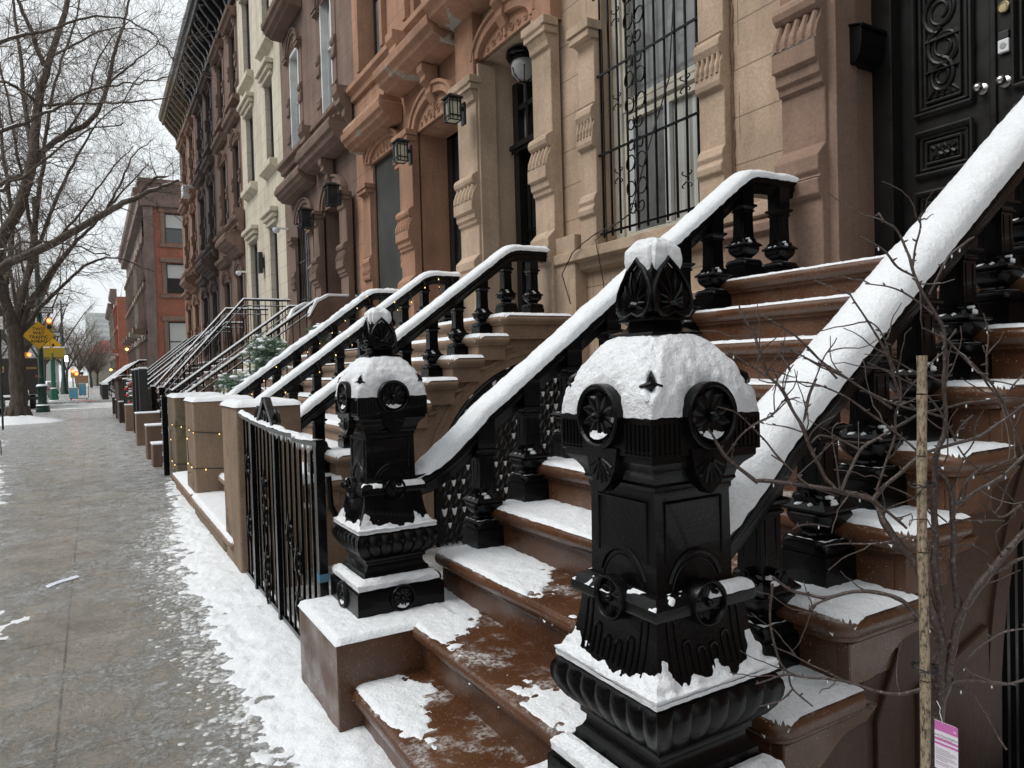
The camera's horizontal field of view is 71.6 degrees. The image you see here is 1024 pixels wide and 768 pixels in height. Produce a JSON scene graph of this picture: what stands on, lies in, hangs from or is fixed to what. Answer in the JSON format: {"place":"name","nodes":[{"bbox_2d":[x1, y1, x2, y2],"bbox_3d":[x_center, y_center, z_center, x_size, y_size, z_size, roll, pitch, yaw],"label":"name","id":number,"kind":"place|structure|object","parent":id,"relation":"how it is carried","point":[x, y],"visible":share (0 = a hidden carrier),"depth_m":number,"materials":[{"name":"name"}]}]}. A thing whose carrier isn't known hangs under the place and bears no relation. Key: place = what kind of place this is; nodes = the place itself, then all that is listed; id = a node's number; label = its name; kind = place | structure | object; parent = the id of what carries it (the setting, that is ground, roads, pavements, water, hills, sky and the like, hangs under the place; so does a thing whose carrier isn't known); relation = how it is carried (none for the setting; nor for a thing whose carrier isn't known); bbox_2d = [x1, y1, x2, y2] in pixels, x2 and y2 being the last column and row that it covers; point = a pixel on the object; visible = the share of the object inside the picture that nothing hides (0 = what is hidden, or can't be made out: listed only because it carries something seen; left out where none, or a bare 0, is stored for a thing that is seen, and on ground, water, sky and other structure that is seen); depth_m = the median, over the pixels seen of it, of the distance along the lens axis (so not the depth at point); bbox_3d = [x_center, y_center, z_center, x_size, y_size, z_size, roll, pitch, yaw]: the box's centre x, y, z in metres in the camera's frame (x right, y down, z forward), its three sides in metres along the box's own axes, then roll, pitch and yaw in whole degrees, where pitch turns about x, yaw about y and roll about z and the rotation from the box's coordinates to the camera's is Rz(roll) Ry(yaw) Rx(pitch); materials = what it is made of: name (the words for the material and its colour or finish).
{"place":"outdoors","nodes":[
{"label":"outdoors","id":0,"kind":"place"},
{"bbox_2d":[36,387,111,404],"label":"sidewalk","id":1,"kind":"structure","parent":0,"point":[94,395],"depth_m":56.03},
{"bbox_2d":[49,353,59,400],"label":"signal pole","id":2,"kind":"object","parent":1,"relation":"on","point":[54,393],"visible":0.67,"depth_m":51.98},
{"bbox_2d":[59,302,68,393],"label":"lamp post","id":3,"kind":"object","parent":1,"relation":"on","point":[64,389],"visible":0.69,"depth_m":75.99,"materials":[{"name":"green metal"}]},
{"bbox_2d":[45,306,112,390],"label":"bare tree","id":4,"kind":"object","parent":1,"relation":"on","point":[75,357],"visible":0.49,"depth_m":95.29,"materials":[{"name":"brown plant"}]},
{"bbox_2d":[69,375,88,399],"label":"delivery cart","id":5,"kind":"object","parent":1,"relation":"on","point":[81,381],"visible":1,"depth_m":53.17,"materials":[{"name":"blue"}]},
{"bbox_2d":[56,318,112,387],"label":"bare tree","id":6,"kind":"object","parent":1,"relation":"on","point":[83,363],"visible":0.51,"depth_m":119.78,"materials":[{"name":"brown plant"}]},
{"bbox_2d":[101,359,146,399],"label":"stair railing","id":7,"kind":"object","parent":1,"relation":"on","point":[105,394],"visible":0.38,"depth_m":54.84,"materials":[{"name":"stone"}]},
{"bbox_2d":[0,0,187,381],"label":"sky","id":8,"kind":"structure","parent":0,"point":[97,290],"materials":[{"name":"white"}]},
{"bbox_2d":[0,407,299,767],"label":"sidewalk","id":9,"kind":"structure","parent":0,"point":[91,676],"depth_m":4.55,"materials":[{"name":"concrete"}]},
{"bbox_2d":[0,314,3,429],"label":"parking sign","id":10,"kind":"object","parent":9,"relation":"on","point":[1,379],"visible":1,"depth_m":22.81,"materials":[{"name":"metal"}]},
{"bbox_2d":[0,425,29,639],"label":"kerbside snow","id":11,"kind":"structure","parent":9,"relation":"on","point":[2,627],"depth_m":4.63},
{"bbox_2d":[32,196,49,412],"bbox_3d":[-22.923,-3.829,34.400,0.600,10.400,0.591,-2,2,-31],"label":"lamp post","id":12,"kind":"object","parent":9,"relation":"on","point":[42,405],"visible":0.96,"depth_m":34.35,"materials":[{"name":"green metal"}]},
{"bbox_2d":[23,321,54,348],"bbox_3d":[-22.749,-2.347,34.150,1.380,1.380,0.026,-2,2,-31],"label":"traffic sign","id":13,"kind":"object","parent":12,"relation":"attached to","point":[38,334],"visible":1,"depth_m":34.14,"materials":[{"name":"yellow"}]},
{"bbox_2d":[129,511,274,767],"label":"slush crumbs","id":14,"kind":"object","parent":9,"relation":"on","point":[252,728],"visible":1,"depth_m":3.86,"materials":[{"name":"grey"}]},
{"bbox_2d":[162,476,395,767],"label":"snow drift","id":15,"kind":"object","parent":9,"relation":"on","point":[255,637],"visible":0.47,"depth_m":3.80,"materials":[{"name":"snow"}]},
{"bbox_2d":[130,431,183,506],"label":"areaway ground","id":16,"kind":"structure","parent":0,"point":[160,470],"depth_m":11.66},
{"bbox_2d":[124,404,133,430],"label":"stone block","id":17,"kind":"structure","parent":16,"relation":"on","point":[129,423],"depth_m":20.63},
{"bbox_2d":[112,374,155,419],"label":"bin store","id":18,"kind":"structure","parent":16,"relation":"on","point":[118,383],"depth_m":25.53,"materials":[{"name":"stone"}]},
{"bbox_2d":[131,367,148,432],"bbox_3d":[-9.709,0.483,18.543,0.200,1.800,3.600,-2,2,-31],"label":"bar fence","id":19,"kind":"object","parent":16,"relation":"on","point":[140,389],"visible":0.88,"depth_m":17.04,"materials":[{"name":"metal"}]},
{"bbox_2d":[134,411,159,445],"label":"stone block","id":20,"kind":"structure","parent":16,"relation":"on","point":[143,418],"depth_m":16.19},
{"bbox_2d":[144,423,162,459],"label":"stone block","id":21,"kind":"structure","parent":16,"relation":"on","point":[153,431],"depth_m":13.43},
{"bbox_2d":[150,441,162,467],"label":"stone block","id":22,"kind":"structure","parent":16,"relation":"on","point":[156,454],"depth_m":12.22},
{"bbox_2d":[160,395,169,475],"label":"fence","id":23,"kind":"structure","parent":16,"relation":"on","point":[165,435],"depth_m":11.14,"materials":[{"name":"black metal"}]},
{"bbox_2d":[157,361,218,409],"bbox_3d":[-13.075,0.197,28.051,2.910,2.110,2.220,-2,2,-31],"label":"stoop","id":24,"kind":"object","parent":16,"relation":"on","point":[191,373],"visible":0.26,"depth_m":27.49,"materials":[{"name":"stone"}]},
{"bbox_2d":[148,326,229,395],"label":"stair railing","id":25,"kind":"object","parent":16,"relation":"on","point":[168,363],"visible":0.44,"depth_m":24.06,"materials":[{"name":"black metal"}]},
{"bbox_2d":[166,392,223,483],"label":"stone pier","id":26,"kind":"structure","parent":16,"relation":"on","point":[176,418],"depth_m":10.05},
{"bbox_2d":[216,371,265,395],"bbox_3d":[-4.173,0.024,10.966,0.754,0.501,0.947,-2,1,-10],"label":"evergreen shrub","id":27,"kind":"object","parent":26,"relation":"on","point":[232,380],"visible":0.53,"depth_m":10.76,"materials":[{"name":"green plant"}]},
{"bbox_2d":[148,322,241,408],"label":"stair railing","id":28,"kind":"object","parent":16,"relation":"on","point":[164,371],"visible":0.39,"depth_m":22.05,"materials":[{"name":"black metal"}]},
{"bbox_2d":[157,357,250,410],"bbox_3d":[-10.227,0.232,23.230,2.910,2.110,2.220,-2,2,-31],"label":"stoop","id":29,"kind":"object","parent":16,"relation":"on","point":[221,372],"visible":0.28,"depth_m":22.71,"materials":[{"name":"stone"}]},
{"bbox_2d":[150,307,267,410],"bbox_3d":[-8.077,-0.377,19.152,3.010,3.400,0.120,-2,2,-31],"label":"stair railing","id":30,"kind":"object","parent":16,"relation":"on","point":[154,399],"visible":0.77,"depth_m":18.98,"materials":[{"name":"black metal"}]},
{"bbox_2d":[195,507,226,551],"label":"stone kerb","id":31,"kind":"structure","parent":16,"relation":"on","point":[212,531],"depth_m":6.80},
{"bbox_2d":[184,394,253,492],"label":"stone pier","id":32,"kind":"structure","parent":16,"relation":"on","point":[203,413],"depth_m":8.02,"materials":[{"name":"stone"}]},
{"bbox_2d":[158,298,289,422],"bbox_3d":[-6.754,-0.361,16.914,3.010,3.400,0.120,-2,2,-31],"label":"stair railing","id":33,"kind":"object","parent":16,"relation":"on","point":[162,391],"visible":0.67,"depth_m":16.82,"materials":[{"name":"black metal"}]},
{"bbox_2d":[220,397,305,590],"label":"stone pier","id":34,"kind":"structure","parent":16,"relation":"on","point":[233,457],"depth_m":5.59,"materials":[{"name":"stone"}]},
{"bbox_2d":[172,341,356,508],"bbox_3d":[-2.672,0.444,9.825,3.565,2.299,2.170,-2,2,-31],"label":"stoop","id":35,"kind":"object","parent":16,"relation":"on","point":[186,491],"visible":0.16,"depth_m":9.64,"materials":[{"name":"beige stone"}]},
{"bbox_2d":[225,288,398,398],"bbox_3d":[-2.937,-0.355,10.598,2.760,2.237,0.184,-2,2,-31],"label":"stair railing","id":36,"kind":"object","parent":35,"relation":"on","point":[269,369],"visible":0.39,"depth_m":10.52,"materials":[{"name":"black metal"}]},
{"bbox_2d":[238,334,292,382],"bbox_3d":[-3.898,-0.403,11.269,0.910,0.821,0.967,-2,2,-31],"label":"evergreen shrub","id":37,"kind":"object","parent":16,"relation":"on","point":[265,351],"visible":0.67,"depth_m":11.17,"materials":[{"name":"green plant"}]},
{"bbox_2d":[249,350,308,396],"bbox_3d":[-4.784,0.298,14.017,2.910,2.110,2.120,-2,2,-31],"label":"stoop","id":38,"kind":"object","parent":16,"relation":"on","point":[303,358],"visible":0.02,"depth_m":14.11,"materials":[{"name":"stone"}]},
{"bbox_2d":[286,302,309,365],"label":"cheek wall","id":39,"kind":"structure","parent":38,"relation":"on","point":[289,337],"depth_m":14.79,"materials":[{"name":"stone"}]},
{"bbox_2d":[307,294,357,365],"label":"cheek wall","id":40,"kind":"structure","parent":38,"relation":"on","point":[328,306],"depth_m":13.38,"materials":[{"name":"stone"}]},
{"bbox_2d":[325,476,338,516],"bbox_3d":[-0.443,1.169,3.985,1.196,1.441,0.130,-2,2,-31],"label":"area handrail","id":41,"kind":"object","parent":16,"relation":"on","point":[331,506],"visible":0.22,"depth_m":3.62,"materials":[{"name":"black metal"}]},
{"bbox_2d":[190,312,570,568],"bbox_3d":[-1.420,0.759,7.727,3.565,2.900,2.700,-2,2,-31],"label":"stoop","id":42,"kind":"object","parent":16,"relation":"on","point":[519,338],"visible":0.32,"depth_m":6.86,"materials":[{"name":"beige stone"}]},
{"bbox_2d":[256,271,460,431],"bbox_3d":[-1.855,-0.334,8.774,2.754,2.221,0.184,-2,2,-31],"label":"stair railing","id":43,"kind":"object","parent":42,"relation":"on","point":[291,381],"visible":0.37,"depth_m":8.62,"materials":[{"name":"black metal"}]},
{"bbox_2d":[300,244,549,473],"bbox_3d":[-0.787,-0.320,6.966,2.754,2.220,0.184,-2,2,-31],"label":"stair railing","id":44,"kind":"object","parent":42,"relation":"on","point":[314,407],"visible":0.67,"depth_m":7.05,"materials":[{"name":"black metal"}]},
{"bbox_2d":[297,242,1023,767],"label":"stoop","id":45,"kind":"object","parent":16,"relation":"on","point":[459,676],"visible":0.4,"depth_m":2.61,"materials":[{"name":"stone"}]},
{"bbox_2d":[238,397,328,639],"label":"iron gate","id":46,"kind":"structure","parent":45,"relation":"attached to","point":[266,417],"depth_m":4.32,"materials":[{"name":"black metal"}]},
{"bbox_2d":[330,307,444,618],"bbox_3d":[-0.641,0.343,3.500,0.474,1.436,0.474,-2,2,-31],"label":"newel post","id":47,"kind":"object","parent":45,"relation":"on","point":[385,531],"visible":1,"depth_m":3.37,"materials":[{"name":"black metal"}]},
{"bbox_2d":[415,169,799,548],"bbox_3d":[0.758,-0.296,4.263,2.982,2.214,0.210,-2,2,-31],"label":"stair railing","id":48,"kind":"object","parent":45,"relation":"on","point":[463,441],"visible":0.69,"depth_m":3.94,"materials":[{"name":"black metal"}]},
{"bbox_2d":[547,237,785,767],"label":"newel post","id":49,"kind":"object","parent":45,"relation":"on","point":[648,659],"visible":1,"depth_m":1.67,"materials":[{"name":"black metal"}]},
{"bbox_2d":[729,96,1023,672],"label":"stair railing","id":50,"kind":"object","parent":45,"relation":"on","point":[980,197],"visible":0.81,"depth_m":2.39,"materials":[{"name":"black metal"}]},
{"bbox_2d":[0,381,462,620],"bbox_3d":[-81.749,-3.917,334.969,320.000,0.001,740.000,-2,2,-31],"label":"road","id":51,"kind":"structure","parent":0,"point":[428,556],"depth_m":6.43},
{"bbox_2d":[2,358,44,408],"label":"delivery truck","id":52,"kind":"object","parent":51,"relation":"on","point":[31,373],"visible":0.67,"depth_m":41.44,"materials":[{"name":"grey"}]},
{"bbox_2d":[1,323,59,386],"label":"distant building","id":53,"kind":"structure","parent":51,"relation":"on","point":[48,374],"depth_m":125.68,"materials":[{"name":"grey"}]},
{"bbox_2d":[1,239,79,396],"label":"bare tree","id":54,"kind":"object","parent":51,"relation":"on","point":[28,344],"visible":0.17,"depth_m":56.26,"materials":[{"name":"brown plant"}]},
{"bbox_2d":[0,162,111,340],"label":"bare tree","id":55,"kind":"object","parent":51,"relation":"on","point":[47,285],"visible":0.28,"depth_m":38.46,"materials":[{"name":"brown plant"}]},
{"bbox_2d":[18,282,99,380],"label":"bare tree","id":56,"kind":"object","parent":51,"relation":"on","point":[46,361],"visible":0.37,"depth_m":70.23,"materials":[{"name":"brown plant"}]},
{"bbox_2d":[65,334,111,386],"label":"bare tree","id":57,"kind":"object","parent":51,"relation":"on","point":[96,361],"visible":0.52,"depth_m":128.90,"materials":[{"name":"brown plant"}]},
{"bbox_2d":[85,313,109,382],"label":"distant tower","id":58,"kind":"structure","parent":51,"relation":"on","point":[104,328],"depth_m":259.11,"materials":[{"name":"grey"}]},
{"bbox_2d":[88,340,111,385],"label":"distant building","id":59,"kind":"structure","parent":51,"relation":"on","point":[104,375],"depth_m":164.62,"materials":[{"name":"grey"}]},
{"bbox_2d":[0,0,218,424],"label":"street tree","id":60,"kind":"object","parent":51,"relation":"on","point":[17,410],"visible":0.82,"depth_m":26.17,"materials":[{"name":"brown plant"}]},
{"bbox_2d":[105,303,115,374],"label":"distant house","id":61,"kind":"structure","parent":51,"relation":"on","point":[109,317],"depth_m":123.56,"materials":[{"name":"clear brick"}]},
{"bbox_2d":[0,0,223,316],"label":"street tree","id":62,"kind":"object","parent":51,"relation":"on","point":[3,129],"visible":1,"depth_m":10.47,"materials":[{"name":"brown plant"}]},
{"bbox_2d":[108,289,130,377],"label":"distant house","id":63,"kind":"structure","parent":51,"relation":"on","point":[119,311],"depth_m":103.60,"materials":[{"name":"red brick"}]},
{"bbox_2d":[118,251,131,373],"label":"distant house","id":64,"kind":"structure","parent":51,"relation":"on","point":[126,317],"depth_m":81.31,"materials":[{"name":"brick"}]},
{"bbox_2d":[119,243,134,368],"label":"distant house","id":65,"kind":"structure","parent":51,"relation":"on","point":[130,321],"depth_m":76.08,"materials":[{"name":"brick"}]},
{"bbox_2d":[121,231,137,367],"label":"distant house","id":66,"kind":"structure","parent":51,"relation":"on","point":[130,276],"depth_m":70.92,"materials":[{"name":"brown brick"}]},
{"bbox_2d":[123,220,140,366],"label":"distant house","id":67,"kind":"structure","parent":51,"relation":"on","point":[135,305],"depth_m":65.75,"materials":[{"name":"brown brick"}]},
{"bbox_2d":[126,206,145,366],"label":"distant house","id":68,"kind":"structure","parent":51,"relation":"on","point":[138,296],"depth_m":60.59,"materials":[{"name":"brick"}]},
{"bbox_2d":[129,187,174,371],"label":"distant house","id":69,"kind":"structure","parent":51,"relation":"on","point":[141,325],"depth_m":55.45,"materials":[{"name":"red brick"}]},
{"bbox_2d":[121,177,186,386],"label":"corner building","id":70,"kind":"structure","parent":51,"relation":"on","point":[167,335],"depth_m":53.97,"materials":[{"name":"red brick"}]},
{"bbox_2d":[164,213,182,243],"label":"window","id":71,"kind":"structure","parent":70,"relation":"in","point":[174,225],"depth_m":54.44,"materials":[{"name":"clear glass"}]},
{"bbox_2d":[166,263,184,293],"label":"window","id":72,"kind":"structure","parent":70,"relation":"in","point":[174,272],"depth_m":54.50,"materials":[{"name":"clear glass"}]},
{"bbox_2d":[168,322,186,361],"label":"window","id":73,"kind":"structure","parent":70,"relation":"in","point":[177,330],"depth_m":54.60,"materials":[{"name":"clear glass"}]},
{"bbox_2d":[158,73,202,363],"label":"brownstone house","id":74,"kind":"structure","parent":51,"relation":"on","point":[191,294],"depth_m":34.62,"materials":[{"name":"orange stone"}]},
{"bbox_2d":[170,20,221,361],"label":"brownstone house","id":75,"kind":"structure","parent":51,"relation":"on","point":[205,268],"depth_m":29.56,"materials":[{"name":"stone"}]},
{"bbox_2d":[183,0,248,358],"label":"brownstone house","id":76,"kind":"structure","parent":51,"relation":"on","point":[226,148],"depth_m":25.11,"materials":[{"name":"stone"}]},
{"bbox_2d":[236,0,288,359],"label":"brownstone house","id":77,"kind":"structure","parent":51,"relation":"on","point":[259,109],"depth_m":20.57,"materials":[{"name":"beige stone"}]},
{"bbox_2d":[254,243,259,334],"bbox_3d":[-7.816,-2.616,22.136,0.070,3.600,1.100,-2,2,-31],"label":"window","id":78,"kind":"structure","parent":77,"relation":"in","point":[255,246],"depth_m":22.49,"materials":[{"name":"grey"}]},
{"bbox_2d":[274,233,279,350],"bbox_3d":[-6.417,-2.599,19.768,0.070,3.600,0.900,-2,2,-31],"label":"window","id":79,"kind":"structure","parent":77,"relation":"in","point":[275,234],"depth_m":20.04,"materials":[{"name":"grey"}]},
{"bbox_2d":[260,0,457,325],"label":"brownstone house","id":80,"kind":"structure","parent":51,"relation":"on","point":[314,38],"depth_m":15.34,"materials":[{"name":"stone"}]},
{"bbox_2d":[171,305,296,393],"bbox_3d":[-5.556,-0.334,14.834,2.863,2.682,0.052,-2,2,-31],"label":"stair railing","id":81,"kind":"object","parent":80,"relation":"attached to","point":[219,356],"visible":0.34,"depth_m":14.68,"materials":[{"name":"black metal"}]},
{"bbox_2d":[184,297,321,396],"bbox_3d":[-4.436,-0.275,12.941,2.863,2.653,0.052,-2,2,-31],"label":"stair railing","id":82,"kind":"object","parent":80,"relation":"attached to","point":[269,333],"visible":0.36,"depth_m":12.91,"materials":[{"name":"black metal"}]},
{"bbox_2d":[289,48,299,147],"bbox_3d":[-5.146,-6.842,17.150,0.200,2.353,0.858,-2,2,-31],"label":"window","id":83,"kind":"structure","parent":80,"relation":"in","point":[293,58],"depth_m":17.43,"materials":[{"name":"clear glass"}]},
{"bbox_2d":[297,207,313,228],"bbox_3d":[-4.367,-3.522,15.050,0.310,0.435,0.280,-2,2,-31],"label":"wall lantern","id":84,"kind":"object","parent":80,"relation":"attached to","point":[305,221],"depth_m":14.98,"materials":[{"name":"black paint"}]},
{"bbox_2d":[319,0,332,113],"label":"window","id":85,"kind":"structure","parent":80,"relation":"in","point":[325,9],"depth_m":15.11,"materials":[{"name":"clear glass"}]},
{"bbox_2d":[322,182,341,206],"bbox_3d":[-3.376,-3.570,13.369,0.310,0.435,0.280,-2,2,-31],"label":"wall lantern","id":86,"kind":"object","parent":80,"relation":"attached to","point":[332,195],"depth_m":13.30,"materials":[{"name":"black paint"}]},
{"bbox_2d":[340,0,461,328],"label":"brownstone house","id":87,"kind":"structure","parent":51,"relation":"on","point":[402,83],"depth_m":11.08,"materials":[{"name":"orange stone"}]},
{"bbox_2d":[373,0,381,54],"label":"window","id":88,"kind":"structure","parent":87,"relation":"in","point":[377,48],"depth_m":12.98,"materials":[{"name":"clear glass"}]},
{"bbox_2d":[375,151,402,325],"bbox_3d":[-2.047,-2.451,12.176,0.055,2.940,1.350,-2,2,-31],"label":"window","id":89,"kind":"structure","parent":87,"relation":"in","point":[387,181],"depth_m":12.29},
{"bbox_2d":[391,138,412,165],"bbox_3d":[-1.613,-3.431,10.463,0.278,0.375,0.217,-2,2,-31],"label":"wall lantern","id":90,"kind":"object","parent":87,"relation":"attached to","point":[400,155],"depth_m":10.41,"materials":[{"name":"black paint"}]},
{"bbox_2d":[421,0,768,366],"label":"brownstone house","id":91,"kind":"structure","parent":51,"relation":"on","point":[597,147],"depth_m":7.15,"materials":[{"name":"beige stone"}]},
{"bbox_2d":[441,93,465,125],"bbox_3d":[-0.724,-3.470,8.955,0.278,0.375,0.217,-2,2,-31],"label":"wall lantern","id":92,"kind":"object","parent":91,"relation":"attached to","point":[452,108],"depth_m":8.90,"materials":[{"name":"black paint"}]},
{"bbox_2d":[434,365,560,547],"bbox_3d":[-0.048,0.824,7.207,1.678,2.119,0.152,-2,2,-31],"label":"arch grille","id":93,"kind":"object","parent":91,"relation":"attached to","point":[451,511],"visible":0.2,"depth_m":7.07,"materials":[{"name":"metal"}]},
{"bbox_2d":[506,45,531,82],"bbox_3d":[0.145,-3.909,8.769,0.440,0.386,0.436,-2,2,-31],"label":"ceiling lamp","id":94,"kind":"object","parent":91,"relation":"attached to","point":[518,59],"visible":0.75,"depth_m":8.64,"materials":[{"name":"glass"}]},
{"bbox_2d":[523,152,535,244],"bbox_3d":[0.448,-1.849,8.777,0.118,2.240,1.000,-2,2,-31],"label":"door","id":95,"kind":"structure","parent":91,"relation":"in","point":[530,201],"depth_m":9.10,"materials":[{"name":"black wood"}]},
{"bbox_2d":[611,0,699,238],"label":"window","id":96,"kind":"structure","parent":91,"relation":"in","point":[690,12],"depth_m":6.67,"materials":[{"name":"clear glass"}]},
{"bbox_2d":[723,0,1023,267],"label":"brownstone house","id":97,"kind":"structure","parent":51,"relation":"on","point":[921,113],"depth_m":4.82,"materials":[{"name":"brown stone"}]},
{"bbox_2d":[848,22,886,72],"bbox_3d":[2.464,-2.298,4.857,0.410,0.269,0.115,-2,2,-31],"label":"mailbox","id":98,"kind":"object","parent":97,"relation":"attached to","point":[867,46],"visible":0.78,"depth_m":4.79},
{"bbox_2d":[901,0,989,235],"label":"door","id":99,"kind":"structure","parent":97,"relation":"in","point":[945,55],"depth_m":4.66,"materials":[{"name":"black wood"}]},
{"bbox_2d":[998,29,1010,53],"bbox_3d":[2.998,-2.085,4.330,0.031,0.130,0.062,-2,2,-31],"label":"doorbell","id":100,"kind":"object","parent":97,"relation":"attached to","point":[1004,45],"visible":1,"depth_m":4.32,"materials":[{"name":"white plastic"}]},
{"bbox_2d":[995,0,1023,123],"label":"door","id":101,"kind":"structure","parent":97,"relation":"in","point":[1009,80],"depth_m":4.30,"materials":[{"name":"black wood"}]},
{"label":"front yard snow","id":102,"kind":"object","parent":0,"visible":0},
{"bbox_2d":[908,355,938,767],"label":"bamboo stake","id":103,"kind":"object","parent":102,"relation":"on","point":[924,668],"visible":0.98,"depth_m":1.46,"materials":[{"name":"brown wood"}]},
{"bbox_2d":[645,181,1023,767],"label":"young tree","id":104,"kind":"object","parent":103,"relation":"attached to","point":[943,680],"visible":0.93,"depth_m":1.50,"materials":[{"name":"brown plant"}]},
{"bbox_2d":[933,702,957,767],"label":"plant tag","id":105,"kind":"object","parent":104,"relation":"hanging from","point":[946,745],"visible":1,"depth_m":1.45,"materials":[{"name":"pink"}]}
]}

